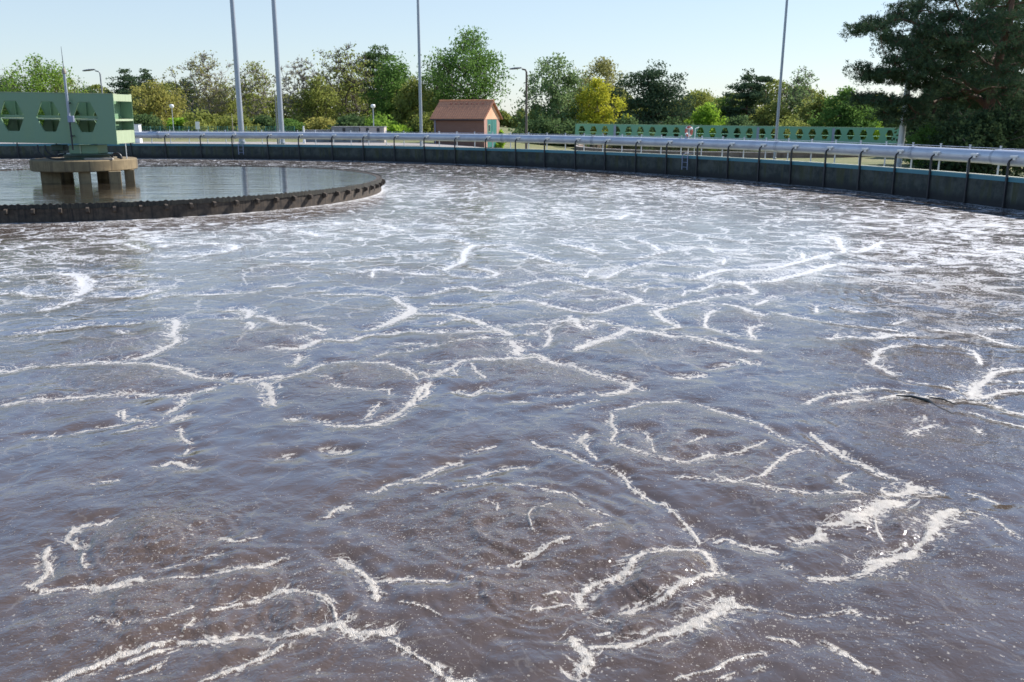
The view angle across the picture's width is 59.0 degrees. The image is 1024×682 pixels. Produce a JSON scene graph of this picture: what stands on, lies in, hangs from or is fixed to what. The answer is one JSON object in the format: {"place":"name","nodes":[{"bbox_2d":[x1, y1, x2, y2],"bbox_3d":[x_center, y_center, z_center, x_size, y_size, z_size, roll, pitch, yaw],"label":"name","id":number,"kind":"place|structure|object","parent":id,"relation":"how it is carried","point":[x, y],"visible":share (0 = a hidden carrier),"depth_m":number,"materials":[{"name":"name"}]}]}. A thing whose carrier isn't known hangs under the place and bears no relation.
{"place":"outdoors","nodes":[
{"label":"outdoors","id":0,"kind":"place"},
{"bbox_2d":[0,142,481,147],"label":"road","id":1,"kind":"structure","parent":0,"point":[406,144],"depth_m":104.85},
{"bbox_2d":[302,130,330,141],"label":"wall","id":2,"kind":"structure","parent":0,"point":[318,140],"depth_m":110.33,"materials":[{"name":"grey concrete"}]},
{"bbox_2d":[331,126,360,142],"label":"concrete block","id":3,"kind":"structure","parent":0,"point":[354,129],"depth_m":109.13,"materials":[{"name":"concrete"}]},
{"bbox_2d":[360,126,386,142],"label":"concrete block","id":4,"kind":"structure","parent":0,"point":[374,129],"depth_m":108.64,"materials":[{"name":"concrete"}]},
{"bbox_2d":[0,158,1023,681],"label":"water","id":5,"kind":"structure","parent":0,"point":[438,422],"depth_m":10.15,"materials":[{"name":"liquid"}]},
{"bbox_2d":[0,165,385,222],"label":"clarifier ring","id":6,"kind":"object","parent":5,"relation":"in","point":[62,212],"visible":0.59,"depth_m":32.01,"materials":[{"name":"concrete"}]},
{"bbox_2d":[29,156,137,183],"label":"platform","id":7,"kind":"structure","parent":6,"relation":"on","point":[53,171],"depth_m":39.78,"materials":[{"name":"concrete"}]},
{"bbox_2d":[51,144,113,159],"bbox_3d":[-19.300,-8.595,41.041,2.355,0.630,2.355,9,16,31],"label":"pedestal","id":8,"kind":"object","parent":7,"relation":"on","point":[80,151],"visible":0.91,"depth_m":40.45,"materials":[{"name":"green paint"}]},
{"bbox_2d":[0,92,134,143],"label":"scraper bridge","id":9,"kind":"structure","parent":8,"relation":"on","point":[114,124],"depth_m":39.93,"materials":[{"name":"green paint"}]},
{"bbox_2d":[61,48,74,149],"bbox_3d":[-19.293,-10.540,39.377,0.285,4.350,0.245,0,14,0],"label":"instrument pole","id":10,"kind":"object","parent":9,"relation":"attached to","point":[70,118],"visible":1,"depth_m":39.37,"materials":[{"name":"metal"}]},
{"bbox_2d":[0,166,375,204],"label":"clarifier water","id":11,"kind":"structure","parent":6,"relation":"in","point":[149,183],"depth_m":39.23,"materials":[{"name":"grey liquid"}]},
{"bbox_2d":[896,395,956,414],"bbox_3d":[5.312,0.791,11.160,0.438,0.061,1.102,-5,15,-20],"label":"floating branch","id":12,"kind":"object","parent":5,"relation":"on","point":[922,398],"visible":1,"depth_m":11.37,"materials":[{"name":"brown plant"}]},
{"bbox_2d":[0,0,1023,115],"label":"sky","id":13,"kind":"structure","parent":0,"point":[711,41],"materials":[{"name":"blue"}]},
{"bbox_2d":[142,118,1023,176],"bbox_3d":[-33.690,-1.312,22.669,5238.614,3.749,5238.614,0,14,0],"label":"ground","id":14,"kind":"structure","parent":0,"point":[876,161],"depth_m":113.78,"materials":[{"name":"green plant"}]},
{"bbox_2d":[0,75,23,113],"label":"dark tree","id":15,"kind":"object","parent":14,"relation":"on","point":[5,108],"visible":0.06,"depth_m":196.26,"materials":[{"name":"green plant"}]},
{"bbox_2d":[1,106,43,126],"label":"bush","id":16,"kind":"object","parent":14,"relation":"on","point":[5,121],"visible":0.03,"depth_m":147.42,"materials":[{"name":"green plant"}]},
{"bbox_2d":[0,53,86,111],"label":"green tree","id":17,"kind":"object","parent":14,"relation":"on","point":[45,75],"visible":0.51,"depth_m":167.55,"materials":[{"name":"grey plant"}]},
{"bbox_2d":[36,73,88,92],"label":"green tree","id":18,"kind":"object","parent":14,"relation":"on","point":[54,81],"visible":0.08,"depth_m":182.02,"materials":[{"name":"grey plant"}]},
{"bbox_2d":[104,68,147,112],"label":"pine tree","id":19,"kind":"object","parent":14,"relation":"on","point":[128,80],"visible":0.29,"depth_m":196.27,"materials":[{"name":"green plant"}]},
{"bbox_2d":[134,124,142,142],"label":"cabinet","id":20,"kind":"object","parent":14,"relation":"on","point":[137,127],"visible":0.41,"depth_m":106.95,"materials":[{"name":"white paint"}]},
{"bbox_2d":[133,112,168,131],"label":"bush","id":21,"kind":"object","parent":14,"relation":"on","point":[148,121],"visible":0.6,"depth_m":148.33,"materials":[{"name":"green plant"}]},
{"bbox_2d":[134,68,170,116],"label":"pine tree","id":22,"kind":"object","parent":14,"relation":"on","point":[146,75],"visible":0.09,"depth_m":203.24,"materials":[{"name":"green plant"}]},
{"bbox_2d":[129,79,190,129],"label":"olive tree","id":23,"kind":"object","parent":14,"relation":"on","point":[154,101],"visible":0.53,"depth_m":157.92,"materials":[{"name":"green plant"}]},
{"bbox_2d":[164,117,188,131],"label":"bush","id":24,"kind":"object","parent":14,"relation":"on","point":[178,122],"visible":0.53,"depth_m":148.00,"materials":[{"name":"green plant"}]},
{"bbox_2d":[173,76,203,116],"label":"pine tree","id":25,"kind":"object","parent":14,"relation":"on","point":[193,92],"visible":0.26,"depth_m":211.42,"materials":[{"name":"green plant"}]},
{"bbox_2d":[160,50,235,119],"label":"budding tree","id":26,"kind":"object","parent":14,"relation":"on","point":[208,103],"visible":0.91,"depth_m":170.13,"materials":[{"name":"green plant"}]},
{"bbox_2d":[181,108,222,131],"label":"bush","id":27,"kind":"object","parent":14,"relation":"on","point":[207,121],"visible":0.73,"depth_m":143.68,"materials":[{"name":"green plant"}]},
{"bbox_2d":[143,126,294,138],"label":"fence","id":28,"kind":"object","parent":14,"relation":"on","point":[217,129],"visible":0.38,"depth_m":124.66,"materials":[{"name":"metal"}]},
{"bbox_2d":[199,82,251,121],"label":"budding tree","id":29,"kind":"object","parent":14,"relation":"on","point":[232,104],"visible":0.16,"depth_m":182.72,"materials":[{"name":"green plant"}]},
{"bbox_2d":[230,0,243,143],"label":"mast","id":30,"kind":"object","parent":14,"relation":"on","point":[237,77],"visible":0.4,"depth_m":82.35,"materials":[{"name":"grey metal"}]},
{"bbox_2d":[216,114,264,131],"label":"bush","id":31,"kind":"object","parent":14,"relation":"on","point":[226,122],"visible":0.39,"depth_m":146.34,"materials":[{"name":"green plant"}]},
{"bbox_2d":[228,60,276,122],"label":"budding tree","id":32,"kind":"object","parent":14,"relation":"on","point":[263,106],"visible":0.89,"depth_m":172.63,"materials":[{"name":"green plant"}]},
{"bbox_2d":[249,115,285,131],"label":"bush","id":33,"kind":"object","parent":14,"relation":"on","point":[263,121],"visible":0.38,"depth_m":149.37,"materials":[{"name":"green plant"}]},
{"bbox_2d":[271,0,284,143],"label":"mast","id":34,"kind":"object","parent":14,"relation":"on","point":[278,78],"visible":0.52,"depth_m":78.52,"materials":[{"name":"grey metal"}]},
{"bbox_2d":[273,118,307,131],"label":"bush","id":35,"kind":"object","parent":14,"relation":"on","point":[289,125],"visible":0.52,"depth_m":147.07,"materials":[{"name":"green plant"}]},
{"bbox_2d":[270,57,334,121],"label":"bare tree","id":36,"kind":"object","parent":14,"relation":"on","point":[295,86],"visible":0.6,"depth_m":164.61,"materials":[{"name":"green plant"}]},
{"bbox_2d":[295,116,335,129],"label":"bush","id":37,"kind":"object","parent":14,"relation":"on","point":[321,123],"visible":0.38,"depth_m":148.24,"materials":[{"name":"green plant"}]},
{"bbox_2d":[287,74,346,124],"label":"olive tree","id":38,"kind":"object","parent":14,"relation":"on","point":[314,96],"visible":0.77,"depth_m":161.22,"materials":[{"name":"green plant"}]},
{"bbox_2d":[296,41,384,119],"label":"budding tree","id":39,"kind":"object","parent":14,"relation":"on","point":[346,77],"visible":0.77,"depth_m":168.44,"materials":[{"name":"green plant"}]},
{"bbox_2d":[322,113,367,129],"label":"bush","id":40,"kind":"object","parent":14,"relation":"on","point":[349,120],"visible":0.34,"depth_m":144.22,"materials":[{"name":"green plant"}]},
{"bbox_2d":[347,44,409,118],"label":"tree","id":41,"kind":"object","parent":14,"relation":"on","point":[374,56],"visible":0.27,"depth_m":180.42,"materials":[{"name":"green plant"}]},
{"bbox_2d":[361,111,399,132],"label":"bush","id":42,"kind":"object","parent":14,"relation":"on","point":[382,121],"visible":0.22,"depth_m":145.76,"materials":[{"name":"green plant"}]},
{"bbox_2d":[358,51,433,124],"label":"green tree","id":43,"kind":"object","parent":14,"relation":"on","point":[396,73],"visible":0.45,"depth_m":163.82,"materials":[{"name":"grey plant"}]},
{"bbox_2d":[386,124,413,132],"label":"bush","id":44,"kind":"object","parent":14,"relation":"on","point":[399,128],"visible":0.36,"depth_m":144.75,"materials":[{"name":"green plant"}]},
{"bbox_2d":[389,74,436,126],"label":"olive tree","id":45,"kind":"object","parent":14,"relation":"on","point":[409,105],"visible":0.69,"depth_m":158.32,"materials":[{"name":"green plant"}]},
{"bbox_2d":[404,111,433,132],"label":"bush","id":46,"kind":"object","parent":14,"relation":"on","point":[427,124],"visible":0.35,"depth_m":146.30,"materials":[{"name":"green plant"}]},
{"bbox_2d":[417,0,422,145],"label":"mast","id":47,"kind":"object","parent":14,"relation":"on","point":[419,72],"visible":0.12,"depth_m":91.95,"materials":[{"name":"grey metal"}]},
{"bbox_2d":[416,67,466,112],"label":"green tree","id":48,"kind":"object","parent":14,"relation":"on","point":[431,88],"visible":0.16,"depth_m":167.53,"materials":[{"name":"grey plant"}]},
{"bbox_2d":[414,25,517,116],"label":"tree","id":49,"kind":"object","parent":14,"relation":"on","point":[479,83],"visible":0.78,"depth_m":155.71,"materials":[{"name":"green plant"}]},
{"bbox_2d":[430,99,502,147],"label":"brick shed","id":50,"kind":"structure","parent":14,"relation":"on","point":[482,116],"depth_m":106.63,"materials":[{"name":"brown brick"}]},
{"bbox_2d":[487,119,496,146],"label":"door","id":51,"kind":"structure","parent":50,"relation":"in","point":[491,123],"depth_m":106.97,"materials":[{"name":"teal paint"}]},
{"bbox_2d":[80,79,910,123],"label":"wood","id":52,"kind":"object","parent":14,"relation":"on","point":[770,90],"visible":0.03,"depth_m":239.93,"materials":[{"name":"green plant"}]},
{"bbox_2d":[491,129,506,147],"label":"bush","id":53,"kind":"object","parent":14,"relation":"on","point":[499,145],"visible":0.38,"depth_m":108.62,"materials":[{"name":"green plant"}]},
{"bbox_2d":[499,110,518,126],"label":"distant tree","id":54,"kind":"object","parent":14,"relation":"on","point":[507,117],"visible":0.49,"depth_m":289.00,"materials":[{"name":"green plant"}]},
{"bbox_2d":[0,143,1023,210],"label":"tank wall","id":55,"kind":"structure","parent":14,"relation":"on","point":[985,189],"depth_m":55.79,"materials":[{"name":"concrete"}]},
{"bbox_2d":[164,134,168,157],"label":"pipe support","id":56,"kind":"object","parent":55,"relation":"attached to","point":[165,144],"visible":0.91,"depth_m":74.54,"materials":[{"name":"metal"}]},
{"bbox_2d":[134,131,1023,166],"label":"ring pipe","id":57,"kind":"object","parent":56,"relation":"on","point":[997,157],"visible":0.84,"depth_m":53.82,"materials":[{"name":"grey metal"}]},
{"bbox_2d":[665,141,672,174],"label":"pipe support","id":58,"kind":"object","parent":55,"relation":"attached to","point":[669,142],"visible":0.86,"depth_m":54.30,"materials":[{"name":"metal"}]},
{"bbox_2d":[681,127,698,169],"bbox_3d":[10.466,-11.329,53.162,0.814,2.454,0.523,-10,17,-35],"label":"ladder","id":59,"kind":"object","parent":55,"relation":"attached to","point":[688,152],"visible":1,"depth_m":53.08,"materials":[{"name":"grey metal"}]},
{"bbox_2d":[695,142,703,176],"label":"pipe support","id":60,"kind":"object","parent":55,"relation":"attached to","point":[700,143],"visible":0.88,"depth_m":52.36,"materials":[{"name":"metal"}]},
{"bbox_2d":[726,143,734,178],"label":"pipe support","id":61,"kind":"object","parent":55,"relation":"attached to","point":[728,159],"visible":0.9,"depth_m":50.43,"materials":[{"name":"metal"}]},
{"bbox_2d":[757,144,765,181],"bbox_3d":[13.373,-9.343,48.492,0.204,2.405,0.400,-8,16,-29],"label":"pipe support","id":62,"kind":"object","parent":55,"relation":"attached to","point":[763,145],"visible":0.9,"depth_m":48.50,"materials":[{"name":"metal"}]},
{"bbox_2d":[788,145,798,184],"bbox_3d":[14.479,-8.851,46.526,0.204,2.405,0.400,-7,16,-27],"label":"pipe support","id":63,"kind":"object","parent":55,"relation":"attached to","point":[791,154],"visible":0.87,"depth_m":46.53,"materials":[{"name":"metal"}]},
{"bbox_2d":[822,146,833,187],"bbox_3d":[15.520,-8.337,44.470,0.204,2.405,0.400,-6,15,-24],"label":"pipe support","id":64,"kind":"object","parent":55,"relation":"attached to","point":[824,170],"visible":0.86,"depth_m":44.49,"materials":[{"name":"metal"}]},
{"bbox_2d":[856,148,868,190],"bbox_3d":[16.438,-7.830,42.443,0.204,2.405,0.400,-6,15,-22],"label":"pipe support","id":65,"kind":"object","parent":55,"relation":"attached to","point":[859,166],"visible":0.85,"depth_m":42.46,"materials":[{"name":"metal"}]},
{"bbox_2d":[891,149,903,194],"bbox_3d":[17.237,-7.334,40.458,0.204,2.405,0.400,-5,15,-20],"label":"pipe support","id":66,"kind":"object","parent":55,"relation":"attached to","point":[899,151],"visible":0.88,"depth_m":40.47,"materials":[{"name":"metal"}]},
{"bbox_2d":[926,151,940,198],"bbox_3d":[17.926,-6.851,38.526,0.204,2.405,0.400,-5,15,-18],"label":"pipe support","id":67,"kind":"object","parent":55,"relation":"attached to","point":[929,173],"visible":0.88,"depth_m":38.55,"materials":[{"name":"metal"}]},
{"bbox_2d":[963,153,978,202],"bbox_3d":[18.537,-6.362,36.568,0.204,2.405,0.400,-4,15,-15],"label":"pipe support","id":68,"kind":"object","parent":55,"relation":"attached to","point":[973,155],"visible":0.86,"depth_m":36.59,"materials":[{"name":"metal"}]},
{"bbox_2d":[1001,155,1018,207],"bbox_3d":[19.059,-5.876,34.627,0.204,2.405,0.400,-3,14,-13],"label":"pipe support","id":69,"kind":"object","parent":55,"relation":"attached to","point":[1013,157],"visible":0.87,"depth_m":34.65,"materials":[{"name":"metal"}]},
{"bbox_2d":[503,108,530,128],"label":"distant tree","id":70,"kind":"object","parent":14,"relation":"on","point":[511,124],"visible":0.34,"depth_m":289.04,"materials":[{"name":"green plant"}]},
{"bbox_2d":[510,67,526,148],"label":"street lamp","id":71,"kind":"object","parent":14,"relation":"on","point":[514,68],"visible":0.96,"depth_m":96.55,"materials":[{"name":"grey metal"}]},
{"bbox_2d":[13,130,1023,174],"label":"railing","id":72,"kind":"object","parent":14,"relation":"on","point":[766,139],"visible":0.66,"depth_m":52.80,"materials":[{"name":"metal"}]},
{"bbox_2d":[508,113,574,145],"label":"bush","id":73,"kind":"object","parent":14,"relation":"on","point":[544,127],"visible":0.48,"depth_m":143.72,"materials":[{"name":"green plant"}]},
{"bbox_2d":[509,52,592,134],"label":"birch tree","id":74,"kind":"object","parent":14,"relation":"on","point":[556,108],"visible":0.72,"depth_m":153.21,"materials":[{"name":"green plant"}]},
{"bbox_2d":[560,119,602,146],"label":"bush","id":75,"kind":"object","parent":14,"relation":"on","point":[571,125],"visible":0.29,"depth_m":145.76,"materials":[{"name":"green plant"}]},
{"bbox_2d":[561,76,631,135],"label":"yellow tree","id":76,"kind":"object","parent":14,"relation":"on","point":[591,115],"visible":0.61,"depth_m":151.61,"materials":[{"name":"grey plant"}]},
{"bbox_2d":[572,56,627,122],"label":"budding tree","id":77,"kind":"object","parent":14,"relation":"on","point":[603,66],"visible":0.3,"depth_m":176.36,"materials":[{"name":"green plant"}]},
{"bbox_2d":[602,114,653,145],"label":"bush","id":78,"kind":"object","parent":14,"relation":"on","point":[626,120],"visible":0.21,"depth_m":146.03,"materials":[{"name":"green plant"}]},
{"bbox_2d":[603,59,701,135],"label":"pine tree","id":79,"kind":"object","parent":14,"relation":"on","point":[659,91],"visible":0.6,"depth_m":159.97,"materials":[{"name":"green plant"}]},
{"bbox_2d":[642,116,700,136],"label":"bush","id":80,"kind":"object","parent":14,"relation":"on","point":[664,131],"visible":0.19,"depth_m":149.40,"materials":[{"name":"green plant"}]},
{"bbox_2d":[667,88,720,124],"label":"olive tree","id":81,"kind":"object","parent":14,"relation":"on","point":[704,96],"visible":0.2,"depth_m":182.75,"materials":[{"name":"green plant"}]},
{"bbox_2d":[684,101,728,136],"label":"green bush","id":82,"kind":"object","parent":14,"relation":"on","point":[706,116],"visible":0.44,"depth_m":152.44,"materials":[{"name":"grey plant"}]},
{"bbox_2d":[710,91,740,135],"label":"green tree","id":83,"kind":"object","parent":14,"relation":"on","point":[722,111],"visible":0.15,"depth_m":168.99,"materials":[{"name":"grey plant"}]},
{"bbox_2d":[576,144,878,157],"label":"basin wall","id":84,"kind":"structure","parent":14,"relation":"on","point":[579,147],"depth_m":113.44,"materials":[{"name":"concrete"}]},
{"bbox_2d":[575,124,898,144],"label":"girder bridge","id":85,"kind":"structure","parent":84,"relation":"on","point":[869,138],"depth_m":134.43,"materials":[{"name":"green paint"}]},
{"bbox_2d":[713,115,761,137],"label":"bush","id":86,"kind":"object","parent":14,"relation":"on","point":[738,121],"visible":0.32,"depth_m":148.54,"materials":[{"name":"green plant"}]},
{"bbox_2d":[720,68,774,124],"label":"pine tree","id":87,"kind":"object","parent":14,"relation":"on","point":[752,94],"visible":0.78,"depth_m":165.05,"materials":[{"name":"green plant"}]},
{"bbox_2d":[745,98,797,137],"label":"tree","id":88,"kind":"object","parent":14,"relation":"on","point":[767,116],"visible":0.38,"depth_m":159.01,"materials":[{"name":"green plant"}]},
{"bbox_2d":[773,0,787,159],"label":"mast","id":89,"kind":"object","parent":14,"relation":"on","point":[780,78],"visible":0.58,"depth_m":88.27,"materials":[{"name":"grey metal"}]},
{"bbox_2d":[772,114,815,138],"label":"bush","id":90,"kind":"object","parent":14,"relation":"on","point":[799,133],"visible":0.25,"depth_m":145.32,"materials":[{"name":"green plant"}]},
{"bbox_2d":[775,65,819,121],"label":"budding tree","id":91,"kind":"object","parent":14,"relation":"on","point":[798,81],"visible":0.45,"depth_m":161.13,"materials":[{"name":"green plant"}]},
{"bbox_2d":[794,89,835,138],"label":"olive tree","id":92,"kind":"object","parent":14,"relation":"on","point":[808,108],"visible":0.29,"depth_m":154.10,"materials":[{"name":"green plant"}]},
{"bbox_2d":[807,85,882,139],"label":"green tree","id":93,"kind":"object","parent":14,"relation":"on","point":[844,114],"visible":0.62,"depth_m":144.15,"materials":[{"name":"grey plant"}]},
{"bbox_2d":[850,117,886,139],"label":"green bush","id":94,"kind":"object","parent":14,"relation":"on","point":[876,133],"visible":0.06,"depth_m":146.92,"materials":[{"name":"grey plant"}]},
{"bbox_2d":[872,107,905,139],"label":"green tree","id":95,"kind":"object","parent":14,"relation":"on","point":[889,132],"visible":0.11,"depth_m":150.38,"materials":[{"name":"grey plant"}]},
{"bbox_2d":[896,15,918,167],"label":"mast","id":96,"kind":"object","parent":14,"relation":"on","point":[901,135],"visible":0.33,"depth_m":72.00,"materials":[{"name":"metal"}]},
{"bbox_2d":[890,83,953,145],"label":"dark tree","id":97,"kind":"object","parent":14,"relation":"on","point":[907,129],"visible":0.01,"depth_m":117.90,"materials":[{"name":"green plant"}]},
{"bbox_2d":[902,122,945,166],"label":"bush","id":98,"kind":"object","parent":14,"relation":"on","point":[919,137],"visible":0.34,"depth_m":91.36,"materials":[{"name":"green plant"}]},
{"bbox_2d":[836,0,1023,129],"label":"pine tree","id":99,"kind":"object","parent":14,"relation":"on","point":[922,49],"visible":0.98,"depth_m":66.80,"materials":[{"name":"green plant"}]},
{"bbox_2d":[905,61,986,164],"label":"pine tree","id":100,"kind":"object","parent":14,"relation":"on","point":[916,127],"visible":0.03,"depth_m":95.69,"materials":[{"name":"green plant"}]},
{"bbox_2d":[914,103,996,173],"bbox_3d":[30.614,-13.698,62.108,4.722,5.234,5.532,0,14,0],"label":"bush","id":101,"kind":"object","parent":14,"relation":"on","point":[966,138],"visible":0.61,"depth_m":61.78,"materials":[{"name":"green plant"}]},
{"bbox_2d":[905,0,1023,143],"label":"pine tree","id":102,"kind":"object","parent":14,"relation":"on","point":[981,80],"visible":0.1,"depth_m":85.13,"materials":[{"name":"green plant"}]},
{"bbox_2d":[961,107,1008,174],"bbox_3d":[32.337,-13.567,62.425,3.306,4.968,3.745,0,14,0],"label":"bush","id":103,"kind":"object","parent":14,"relation":"on","point":[997,140],"visible":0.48,"depth_m":61.69,"materials":[{"name":"green plant"}]},
{"bbox_2d":[969,97,1023,176],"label":"bush","id":104,"kind":"object","parent":14,"relation":"on","point":[1011,131],"visible":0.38,"depth_m":64.50,"materials":[{"name":"green plant"}]},
{"bbox_2d":[582,145,772,151],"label":"basin water","id":105,"kind":"structure","parent":0,"point":[649,148],"depth_m":134.45,"materials":[{"name":"grey liquid"}]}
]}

